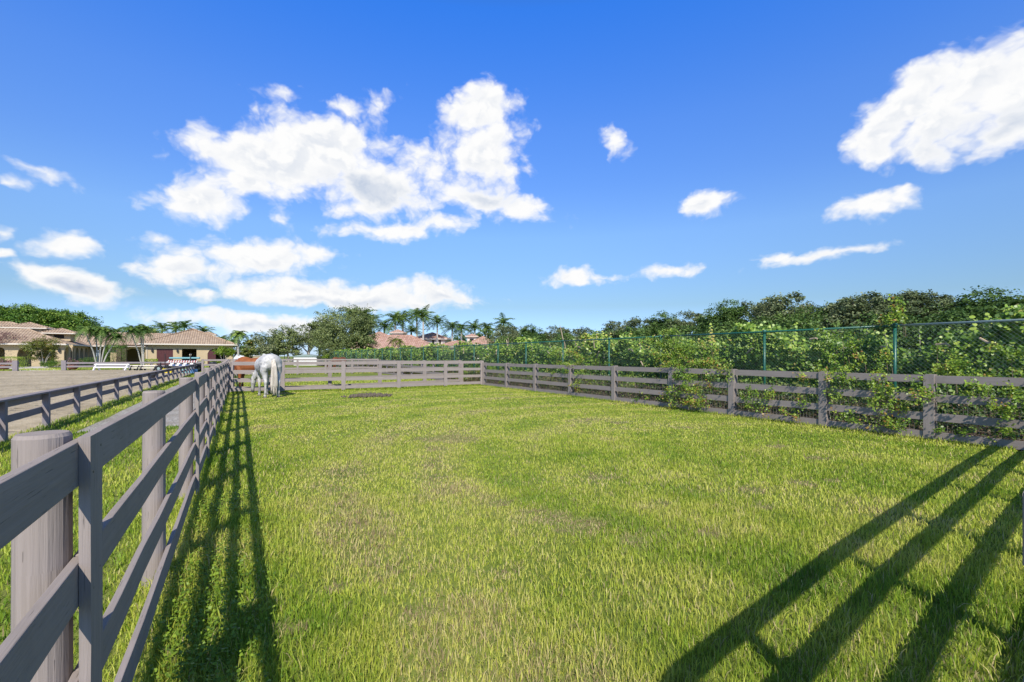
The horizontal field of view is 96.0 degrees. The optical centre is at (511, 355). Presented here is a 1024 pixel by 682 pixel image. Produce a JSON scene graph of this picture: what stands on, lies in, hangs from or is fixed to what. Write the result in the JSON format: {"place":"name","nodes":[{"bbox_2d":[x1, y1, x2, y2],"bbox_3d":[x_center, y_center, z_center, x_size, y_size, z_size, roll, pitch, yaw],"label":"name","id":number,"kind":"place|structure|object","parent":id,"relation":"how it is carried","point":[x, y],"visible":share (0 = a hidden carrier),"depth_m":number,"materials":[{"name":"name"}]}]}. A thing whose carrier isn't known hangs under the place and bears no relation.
{"place":"outdoors","nodes":[
{"label":"outdoors","id":0,"kind":"place"},
{"bbox_2d":[9,367,59,370],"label":"walkway","id":1,"kind":"structure","parent":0,"point":[33,367],"depth_m":60.22,"materials":[{"name":"concrete"}]},
{"bbox_2d":[18,335,68,366],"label":"ornamental tree","id":2,"kind":"object","parent":1,"relation":"on","point":[41,355],"visible":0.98,"depth_m":69.57,"materials":[{"name":"green plant"}]},
{"bbox_2d":[39,358,60,366],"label":"hedge bush","id":3,"kind":"object","parent":1,"relation":"on","point":[51,363],"visible":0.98,"depth_m":68.92,"materials":[{"name":"green plant"}]},
{"bbox_2d":[106,344,147,361],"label":"pergola","id":4,"kind":"object","parent":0,"point":[121,353],"visible":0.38,"depth_m":79.59,"materials":[{"name":"green plant"}]},
{"bbox_2d":[75,377,193,432],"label":"gravel path","id":5,"kind":"structure","parent":0,"point":[172,417],"depth_m":12.92,"materials":[{"name":"grey gravel"}]},
{"bbox_2d":[137,328,236,364],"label":"barn","id":6,"kind":"structure","parent":0,"point":[193,342],"depth_m":90.63,"materials":[{"name":"yellow paint"}]},
{"bbox_2d":[157,349,172,364],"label":"sliding door","id":7,"kind":"structure","parent":6,"relation":"in","point":[161,353],"depth_m":87.93,"materials":[{"name":"red wood"}]},
{"bbox_2d":[0,356,1023,681],"bbox_3d":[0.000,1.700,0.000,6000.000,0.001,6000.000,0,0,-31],"label":"ground","id":8,"kind":"structure","parent":0,"point":[414,668],"depth_m":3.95,"materials":[{"name":"green plant"}]},
{"bbox_2d":[0,361,18,370],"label":"fence","id":9,"kind":"object","parent":8,"relation":"on","point":[15,366],"visible":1,"depth_m":52.48,"materials":[{"name":"paint"}]},
{"bbox_2d":[0,321,92,365],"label":"stable block","id":10,"kind":"structure","parent":8,"relation":"on","point":[73,350],"depth_m":78.61,"materials":[{"name":"yellow paint"}]},
{"bbox_2d":[0,302,103,331],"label":"fig tree","id":11,"kind":"object","parent":8,"relation":"on","point":[57,319],"visible":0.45,"depth_m":125.52,"materials":[{"name":"green plant"}]},
{"bbox_2d":[0,369,188,436],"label":"sand arena","id":12,"kind":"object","parent":8,"relation":"on","point":[13,383],"depth_m":26.51},
{"bbox_2d":[154,354,200,370],"bbox_3d":[-36.398,0.724,50.000,4.864,1.947,1.400,0,0,0],"label":"pole trailer","id":13,"kind":"object","parent":12,"relation":"on","point":[158,367],"visible":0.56,"depth_m":49.56,"materials":[{"name":"black metal"}]},
{"bbox_2d":[0,363,200,441],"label":"arena fence","id":14,"kind":"object","parent":8,"relation":"on","point":[47,406],"visible":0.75,"depth_m":12.93,"materials":[{"name":"paint"}]},
{"bbox_2d":[72,326,129,361],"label":"slender palm","id":15,"kind":"object","parent":8,"relation":"on","point":[105,333],"visible":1,"depth_m":67.86,"materials":[{"name":"green plant"}]},
{"bbox_2d":[0,362,228,681],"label":"board fence","id":16,"kind":"object","parent":8,"relation":"on","point":[55,583],"visible":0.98,"depth_m":1.52,"materials":[{"name":"paint"}]},
{"bbox_2d":[103,344,127,361],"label":"column bush","id":17,"kind":"object","parent":8,"relation":"on","point":[118,355],"visible":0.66,"depth_m":73.92,"materials":[{"name":"green plant"}]},
{"bbox_2d":[75,331,172,364],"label":"stable wing","id":18,"kind":"structure","parent":8,"relation":"on","point":[132,355],"depth_m":95.55,"materials":[{"name":"beige paint"}]},
{"bbox_2d":[61,360,200,369],"bbox_3d":[-47.395,1.110,58.280,14.095,1.180,0.420,0,0,-31],"label":"fence","id":19,"kind":"object","parent":8,"relation":"on","point":[64,363],"visible":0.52,"depth_m":56.37,"materials":[{"name":"paint"}]},
{"bbox_2d":[118,325,156,364],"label":"slender palm","id":20,"kind":"object","parent":8,"relation":"on","point":[140,331],"visible":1,"depth_m":71.25,"materials":[{"name":"green plant"}]},
{"bbox_2d":[167,320,200,332],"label":"coconut palm","id":21,"kind":"object","parent":8,"relation":"on","point":[183,325],"visible":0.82,"depth_m":123.71,"materials":[{"name":"green plant"}]},
{"bbox_2d":[211,345,236,361],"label":"topiary bush","id":22,"kind":"object","parent":8,"relation":"on","point":[228,352],"visible":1,"depth_m":57.83,"materials":[{"name":"green plant"}]},
{"bbox_2d":[224,330,248,355],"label":"royal palm","id":23,"kind":"object","parent":8,"relation":"on","point":[238,334],"visible":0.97,"depth_m":71.66,"materials":[{"name":"green plant"}]},
{"bbox_2d":[239,340,256,357],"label":"tree","id":24,"kind":"object","parent":8,"relation":"on","point":[245,353],"visible":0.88,"depth_m":59.88,"materials":[{"name":"green plant"}]},
{"bbox_2d":[140,488,362,681],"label":"grass","id":25,"kind":"structure","parent":8,"relation":"on","point":[189,636],"depth_m":2.93,"materials":[{"name":"green plant"}]},
{"bbox_2d":[234,357,268,386],"bbox_3d":[-13.384,0.875,23.437,2.576,1.692,0.680,0,0,-7],"label":"horse","id":26,"kind":"object","parent":8,"relation":"on","point":[244,367],"visible":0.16,"depth_m":23.19},
{"bbox_2d":[241,330,285,355],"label":"oak tree","id":27,"kind":"object","parent":8,"relation":"on","point":[267,349],"visible":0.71,"depth_m":82.43,"materials":[{"name":"green plant"}]},
{"bbox_2d":[250,354,281,397],"bbox_3d":[-10.421,0.813,19.515,0.876,1.821,2.773,0,0,-41],"label":"horse","id":28,"kind":"object","parent":8,"relation":"on","point":[266,365],"visible":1,"depth_m":18.66},
{"bbox_2d":[259,324,307,361],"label":"oak tree","id":29,"kind":"object","parent":8,"relation":"on","point":[292,336],"visible":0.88,"depth_m":84.85,"materials":[{"name":"green plant"}]},
{"bbox_2d":[201,359,378,375],"bbox_3d":[-19.536,0.972,42.086,14.656,1.455,0.209,0,0,-32],"label":"board fence","id":30,"kind":"object","parent":8,"relation":"on","point":[203,364],"visible":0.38,"depth_m":42.39,"materials":[{"name":"paint"}]},
{"bbox_2d":[292,328,317,353],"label":"pale trunked tree","id":31,"kind":"object","parent":8,"relation":"on","point":[306,341],"visible":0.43,"depth_m":86.87,"materials":[{"name":"green plant"}]},
{"bbox_2d":[292,354,322,361],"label":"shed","id":32,"kind":"structure","parent":8,"relation":"on","point":[308,356],"depth_m":84.10,"materials":[{"name":"white paint"}]},
{"bbox_2d":[299,317,325,355],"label":"oak tree","id":33,"kind":"object","parent":8,"relation":"on","point":[315,324],"visible":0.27,"depth_m":88.93,"materials":[{"name":"green plant"}]},
{"bbox_2d":[304,332,363,358],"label":"olive shrub","id":34,"kind":"object","parent":8,"relation":"on","point":[323,346],"visible":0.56,"depth_m":77.77,"materials":[{"name":"green plant"}]},
{"bbox_2d":[310,304,381,353],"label":"oak tree","id":35,"kind":"object","parent":8,"relation":"on","point":[361,326],"visible":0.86,"depth_m":81.83,"materials":[{"name":"green plant"}]},
{"bbox_2d":[231,360,461,391],"bbox_3d":[-7.980,0.973,24.910,12.410,1.455,1.296,0,0,-35],"label":"board fence","id":36,"kind":"object","parent":8,"relation":"on","point":[459,379],"visible":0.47,"depth_m":25.14,"materials":[{"name":"paint"}]},
{"bbox_2d":[228,361,483,391],"bbox_3d":[-7.185,0.972,23.454,12.606,1.456,0.700,0,0,-27],"label":"board fence","id":37,"kind":"object","parent":8,"relation":"on","point":[399,377],"visible":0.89,"depth_m":22.91,"materials":[{"name":"paint"}]},
{"bbox_2d":[340,392,391,398],"bbox_3d":[-5.949,1.629,19.308,1.572,0.202,2.073,0,0,41],"label":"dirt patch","id":38,"kind":"object","parent":8,"relation":"on","point":[370,394],"visible":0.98,"depth_m":19.04,"materials":[{"name":"brown soil"}]},
{"bbox_2d":[369,329,406,337],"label":"villa","id":39,"kind":"object","parent":8,"relation":"on","point":[398,332],"visible":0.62,"depth_m":129.07,"materials":[{"name":"paint"}]},
{"bbox_2d":[379,311,409,333],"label":"royal palm","id":40,"kind":"object","parent":8,"relation":"on","point":[395,318],"visible":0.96,"depth_m":147.19,"materials":[{"name":"green plant"}]},
{"bbox_2d":[352,335,441,349],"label":"villa","id":41,"kind":"object","parent":8,"relation":"on","point":[409,340],"visible":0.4,"depth_m":115.83,"materials":[{"name":"paint"}]},
{"bbox_2d":[400,308,429,336],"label":"royal palm","id":42,"kind":"object","parent":8,"relation":"on","point":[416,320],"visible":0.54,"depth_m":149.67,"materials":[{"name":"green plant"}]},
{"bbox_2d":[408,304,436,339],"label":"royal palm","id":43,"kind":"object","parent":8,"relation":"on","point":[423,313],"visible":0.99,"depth_m":127.78,"materials":[{"name":"green plant"}]},
{"bbox_2d":[417,332,450,344],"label":"villa","id":44,"kind":"object","parent":8,"relation":"on","point":[430,337],"visible":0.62,"depth_m":132.90,"materials":[{"name":"paint"}]},
{"bbox_2d":[424,314,452,343],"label":"royal palm","id":45,"kind":"object","parent":8,"relation":"on","point":[437,319],"visible":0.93,"depth_m":131.80,"materials":[{"name":"green plant"}]},
{"bbox_2d":[441,321,466,340],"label":"royal palm","id":46,"kind":"object","parent":8,"relation":"on","point":[452,326],"visible":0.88,"depth_m":134.78,"materials":[{"name":"green plant"}]},
{"bbox_2d":[436,334,478,349],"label":"villa","id":47,"kind":"object","parent":8,"relation":"on","point":[471,337],"visible":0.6,"depth_m":127.22,"materials":[{"name":"paint"}]},
{"bbox_2d":[460,319,488,335],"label":"royal palm","id":48,"kind":"object","parent":8,"relation":"on","point":[474,324],"visible":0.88,"depth_m":149.61,"materials":[{"name":"green plant"}]},
{"bbox_2d":[481,324,514,345],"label":"background tree","id":49,"kind":"object","parent":8,"relation":"on","point":[497,334],"visible":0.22,"depth_m":98.07,"materials":[{"name":"green plant"}]},
{"bbox_2d":[493,312,514,330],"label":"royal palm","id":50,"kind":"object","parent":8,"relation":"on","point":[503,321],"visible":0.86,"depth_m":117.72,"materials":[{"name":"green plant"}]},
{"bbox_2d":[486,332,530,367],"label":"understorey shrub","id":51,"kind":"object","parent":8,"relation":"on","point":[502,341],"visible":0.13,"depth_m":65.99,"materials":[{"name":"green plant"}]},
{"bbox_2d":[498,324,527,345],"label":"oak tree","id":52,"kind":"object","parent":8,"relation":"on","point":[513,333],"visible":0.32,"depth_m":73.90,"materials":[{"name":"green plant"}]},
{"bbox_2d":[517,324,547,345],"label":"oak tree","id":53,"kind":"object","parent":8,"relation":"on","point":[530,331],"visible":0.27,"depth_m":66.51,"materials":[{"name":"green plant"}]},
{"bbox_2d":[524,333,568,368],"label":"understorey shrub","id":54,"kind":"object","parent":8,"relation":"on","point":[535,336],"visible":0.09,"depth_m":57.74,"materials":[{"name":"green plant"}]},
{"bbox_2d":[541,324,570,345],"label":"oak tree","id":55,"kind":"object","parent":8,"relation":"on","point":[549,336],"visible":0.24,"depth_m":66.10,"materials":[{"name":"green plant"}]},
{"bbox_2d":[546,331,594,353],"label":"understorey shrub","id":56,"kind":"object","parent":8,"relation":"on","point":[561,339],"visible":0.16,"depth_m":51.85,"materials":[{"name":"green plant"}]},
{"bbox_2d":[553,326,590,346],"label":"oak tree","id":57,"kind":"object","parent":8,"relation":"on","point":[577,332],"visible":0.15,"depth_m":60.55,"materials":[{"name":"green plant"}]},
{"bbox_2d":[581,327,645,372],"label":"understorey shrub","id":58,"kind":"object","parent":8,"relation":"on","point":[594,332],"visible":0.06,"depth_m":47.25,"materials":[{"name":"green plant"}]},
{"bbox_2d":[602,320,644,366],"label":"oak tree","id":59,"kind":"object","parent":8,"relation":"on","point":[614,326],"visible":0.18,"depth_m":55.60,"materials":[{"name":"green plant"}]},
{"bbox_2d":[616,316,656,340],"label":"oak tree","id":60,"kind":"object","parent":8,"relation":"on","point":[635,321],"visible":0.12,"depth_m":52.14,"materials":[{"name":"green plant"}]},
{"bbox_2d":[615,323,680,374],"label":"understorey shrub","id":61,"kind":"object","parent":8,"relation":"on","point":[639,332],"visible":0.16,"depth_m":42.52,"materials":[{"name":"green plant"}]},
{"bbox_2d":[642,310,681,349],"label":"oak tree","id":62,"kind":"object","parent":8,"relation":"on","point":[660,323],"visible":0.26,"depth_m":46.38,"materials":[{"name":"green plant"}]},
{"bbox_2d":[317,365,1023,450],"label":"soil strip","id":63,"kind":"object","parent":8,"relation":"on","point":[787,409],"visible":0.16,"depth_m":12.31,"materials":[{"name":"brown soil"}]},
{"bbox_2d":[338,360,462,381],"bbox_3d":[-14.481,1.029,48.146,0.178,1.343,44.544,0,0,-31],"label":"board fence","id":64,"kind":"object","parent":63,"relation":"on","point":[411,366],"visible":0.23,"depth_m":39.56,"materials":[{"name":"paint"}]},
{"bbox_2d":[457,366,652,403],"bbox_3d":[0.529,1.100,23.269,1.044,1.212,17.264,0,0,-31],"label":"climbing shrub","id":65,"kind":"object","parent":63,"relation":"on","point":[543,385],"visible":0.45,"depth_m":18.92,"materials":[{"name":"green plant"}]},
{"bbox_2d":[321,319,1023,438],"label":"chain link fence","id":66,"kind":"object","parent":63,"relation":"on","point":[894,339],"visible":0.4,"depth_m":13.44,"materials":[{"name":"green metal"}]},
{"bbox_2d":[874,294,912,333],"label":"climbing shrub","id":67,"kind":"object","parent":66,"relation":"attached to","point":[897,313],"visible":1,"depth_m":10.59,"materials":[{"name":"green plant"}]},
{"bbox_2d":[328,303,1023,439],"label":"hedge","id":68,"kind":"object","parent":63,"relation":"on","point":[782,346],"visible":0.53,"depth_m":13.44,"materials":[{"name":"green plant"}]},
{"bbox_2d":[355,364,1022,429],"bbox_3d":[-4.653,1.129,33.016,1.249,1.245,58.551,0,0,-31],"label":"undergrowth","id":69,"kind":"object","parent":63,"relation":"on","point":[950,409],"visible":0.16,"depth_m":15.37,"materials":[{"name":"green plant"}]},
{"bbox_2d":[354,364,1023,440],"bbox_3d":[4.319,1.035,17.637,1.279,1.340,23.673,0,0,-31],"label":"dry brush","id":70,"kind":"object","parent":63,"relation":"on","point":[777,406],"visible":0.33,"depth_m":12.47,"materials":[{"name":"plant"}]},
{"bbox_2d":[657,358,735,409],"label":"climbing shrub","id":71,"kind":"object","parent":63,"relation":"on","point":[689,401],"visible":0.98,"depth_m":13.86,"materials":[{"name":"green plant"}]},
{"bbox_2d":[482,362,1023,449],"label":"board fence","id":72,"kind":"object","parent":63,"relation":"on","point":[928,415],"visible":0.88,"depth_m":11.32,"materials":[{"name":"paint"}]},
{"bbox_2d":[544,345,610,390],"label":"climbing shrub","id":73,"kind":"object","parent":72,"relation":"attached to","point":[563,363],"visible":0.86,"depth_m":19.75,"materials":[{"name":"green plant"}]},
{"bbox_2d":[637,326,732,391],"bbox_3d":[5.425,0.134,15.070,1.454,2.319,3.659,0,0,-17],"label":"climbing shrub","id":74,"kind":"object","parent":72,"relation":"attached to","point":[679,352],"visible":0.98,"depth_m":15.09,"materials":[{"name":"green plant"}]},
{"bbox_2d":[812,327,893,402],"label":"climbing shrub","id":75,"kind":"object","parent":72,"relation":"attached to","point":[849,366],"visible":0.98,"depth_m":10.83,"materials":[{"name":"green plant"}]},
{"bbox_2d":[904,342,996,412],"bbox_3d":[8.763,0.482,9.348,1.513,1.548,1.105,0,0,25],"label":"climbing shrub","id":76,"kind":"object","parent":72,"relation":"attached to","point":[954,371],"visible":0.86,"depth_m":9.30,"materials":[{"name":"green plant"}]},
{"bbox_2d":[739,368,817,420],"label":"climbing shrub","id":77,"kind":"object","parent":63,"relation":"on","point":[768,393],"visible":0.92,"depth_m":11.95,"materials":[{"name":"green plant"}]},
{"bbox_2d":[821,384,912,436],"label":"climbing shrub","id":78,"kind":"object","parent":63,"relation":"on","point":[890,423],"visible":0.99,"depth_m":9.85,"materials":[{"name":"green plant"}]},
{"bbox_2d":[929,341,1023,446],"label":"climbing shrub","id":79,"kind":"object","parent":63,"relation":"on","point":[1011,408],"visible":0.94,"depth_m":8.50,"materials":[{"name":"green plant"}]},
{"bbox_2d":[666,310,715,333],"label":"oak tree","id":80,"kind":"object","parent":8,"relation":"on","point":[683,321],"visible":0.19,"depth_m":44.82,"materials":[{"name":"green plant"}]},
{"bbox_2d":[655,317,732,373],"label":"understorey shrub","id":81,"kind":"object","parent":8,"relation":"on","point":[683,330],"visible":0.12,"depth_m":39.39,"materials":[{"name":"green plant"}]},
{"bbox_2d":[693,298,749,340],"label":"oak tree","id":82,"kind":"object","parent":8,"relation":"on","point":[725,314],"visible":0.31,"depth_m":40.36,"materials":[{"name":"green plant"}]},
{"bbox_2d":[690,313,784,376],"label":"understorey shrub","id":83,"kind":"object","parent":8,"relation":"on","point":[717,329],"visible":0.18,"depth_m":35.78,"materials":[{"name":"green plant"}]},
{"bbox_2d":[713,300,788,329],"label":"oak tree","id":84,"kind":"object","parent":8,"relation":"on","point":[752,309],"visible":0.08,"depth_m":39.99,"materials":[{"name":"green plant"}]},
{"bbox_2d":[747,290,818,329],"bbox_3d":[23.026,-1.877,39.024,7.117,7.261,7.506,0,0,28],"label":"oak tree","id":85,"kind":"object","parent":8,"relation":"on","point":[778,306],"visible":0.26,"depth_m":37.44,"materials":[{"name":"green plant"}]},
{"bbox_2d":[739,312,833,379],"bbox_3d":[19.055,-0.153,32.131,6.218,6.019,7.730,0,0,-2],"label":"understorey shrub","id":86,"kind":"object","parent":8,"relation":"on","point":[763,323],"visible":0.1,"depth_m":33.16,"materials":[{"name":"green plant"}]},
{"bbox_2d":[759,300,848,339],"bbox_3d":[22.660,-1.165,34.676,6.732,5.820,6.711,0,0,-5],"label":"oak tree","id":87,"kind":"object","parent":8,"relation":"on","point":[800,315],"visible":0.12,"depth_m":34.73,"materials":[{"name":"green plant"}]},
{"bbox_2d":[788,301,862,325],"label":"oak tree","id":88,"kind":"object","parent":8,"relation":"on","point":[828,307],"visible":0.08,"depth_m":34.17,"materials":[{"name":"green plant"}]},
{"bbox_2d":[776,313,904,381],"bbox_3d":[21.021,-0.062,29.545,7.353,5.726,5.915,0,0,27],"label":"understorey shrub","id":89,"kind":"object","parent":8,"relation":"on","point":[811,334],"visible":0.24,"depth_m":29.56,"materials":[{"name":"green plant"}]},
{"bbox_2d":[812,290,921,339],"bbox_3d":[24.210,-1.374,31.622,6.793,6.240,6.441,0,0,-42],"label":"oak tree","id":90,"kind":"object","parent":8,"relation":"on","point":[851,307],"visible":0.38,"depth_m":30.51,"materials":[{"name":"green plant"}]},
{"bbox_2d":[800,306,935,383],"bbox_3d":[21.712,-0.040,28.272,7.260,5.653,5.840,0,0,21],"label":"understorey shrub","id":91,"kind":"object","parent":8,"relation":"on","point":[902,335],"visible":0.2,"depth_m":26.73,"materials":[{"name":"green plant"}]},
{"bbox_2d":[840,295,907,367],"bbox_3d":[26.130,-1.368,33.006,5.558,6.228,5.610,0,0,-1],"label":"oak tree","id":92,"kind":"object","parent":8,"relation":"on","point":[883,303],"visible":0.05,"depth_m":31.82,"materials":[{"name":"green plant"}]},
{"bbox_2d":[857,289,945,327],"bbox_3d":[27.421,-1.403,31.878,7.219,6.305,7.308,0,0,-31],"label":"oak tree","id":93,"kind":"object","parent":8,"relation":"on","point":[914,300],"visible":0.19,"depth_m":30.09,"materials":[{"name":"green plant"}]},
{"bbox_2d":[850,308,987,384],"bbox_3d":[22.727,0.031,26.038,7.079,5.423,5.695,0,0,-26],"label":"understorey shrub","id":94,"kind":"object","parent":8,"relation":"on","point":[956,326],"visible":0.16,"depth_m":25.21,"materials":[{"name":"green plant"}]},
{"bbox_2d":[898,289,961,347],"bbox_3d":[27.757,-1.319,30.603,5.715,6.128,5.419,0,0,5],"label":"oak tree","id":95,"kind":"object","parent":8,"relation":"on","point":[945,299],"visible":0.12,"depth_m":29.74,"materials":[{"name":"green plant"}]},
{"bbox_2d":[904,297,972,337],"bbox_3d":[27.684,-0.936,28.882,5.597,5.355,5.579,0,0,-27],"label":"oak tree","id":96,"kind":"object","parent":8,"relation":"on","point":[940,311],"visible":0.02,"depth_m":28.86,"materials":[{"name":"green plant"}]},
{"bbox_2d":[901,304,1022,388],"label":"understorey shrub","id":97,"kind":"object","parent":8,"relation":"on","point":[956,316],"visible":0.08,"depth_m":23.73,"materials":[{"name":"green plant"}]},
{"bbox_2d":[922,285,1021,334],"bbox_3d":[28.003,-1.264,27.696,6.511,6.013,6.427,0,0,30],"label":"oak tree","id":98,"kind":"object","parent":8,"relation":"on","point":[991,301],"visible":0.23,"depth_m":26.86,"materials":[{"name":"green plant"}]},
{"bbox_2d":[933,316,1019,388],"bbox_3d":[24.498,0.139,22.983,7.079,5.071,5.695,0,0,-35],"label":"understorey shrub","id":99,"kind":"object","parent":8,"relation":"on","point":[964,328],"visible":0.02,"depth_m":23.03,"materials":[{"name":"green plant"}]},
{"bbox_2d":[980,292,1023,329],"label":"oak tree","id":100,"kind":"object","parent":8,"relation":"on","point":[1013,302],"visible":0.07,"depth_m":25.50,"materials":[{"name":"green plant"}]},
{"bbox_2d":[1022,491,1023,681],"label":"board fence","id":101,"kind":"object","parent":8,"relation":"on","point":[1023,533],"visible":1,"depth_m":0.93,"materials":[{"name":"paint"}]},
{"bbox_2d":[0,0,1023,355],"label":"sky","id":102,"kind":"structure","parent":0,"point":[251,166],"materials":[{"name":"blue"}]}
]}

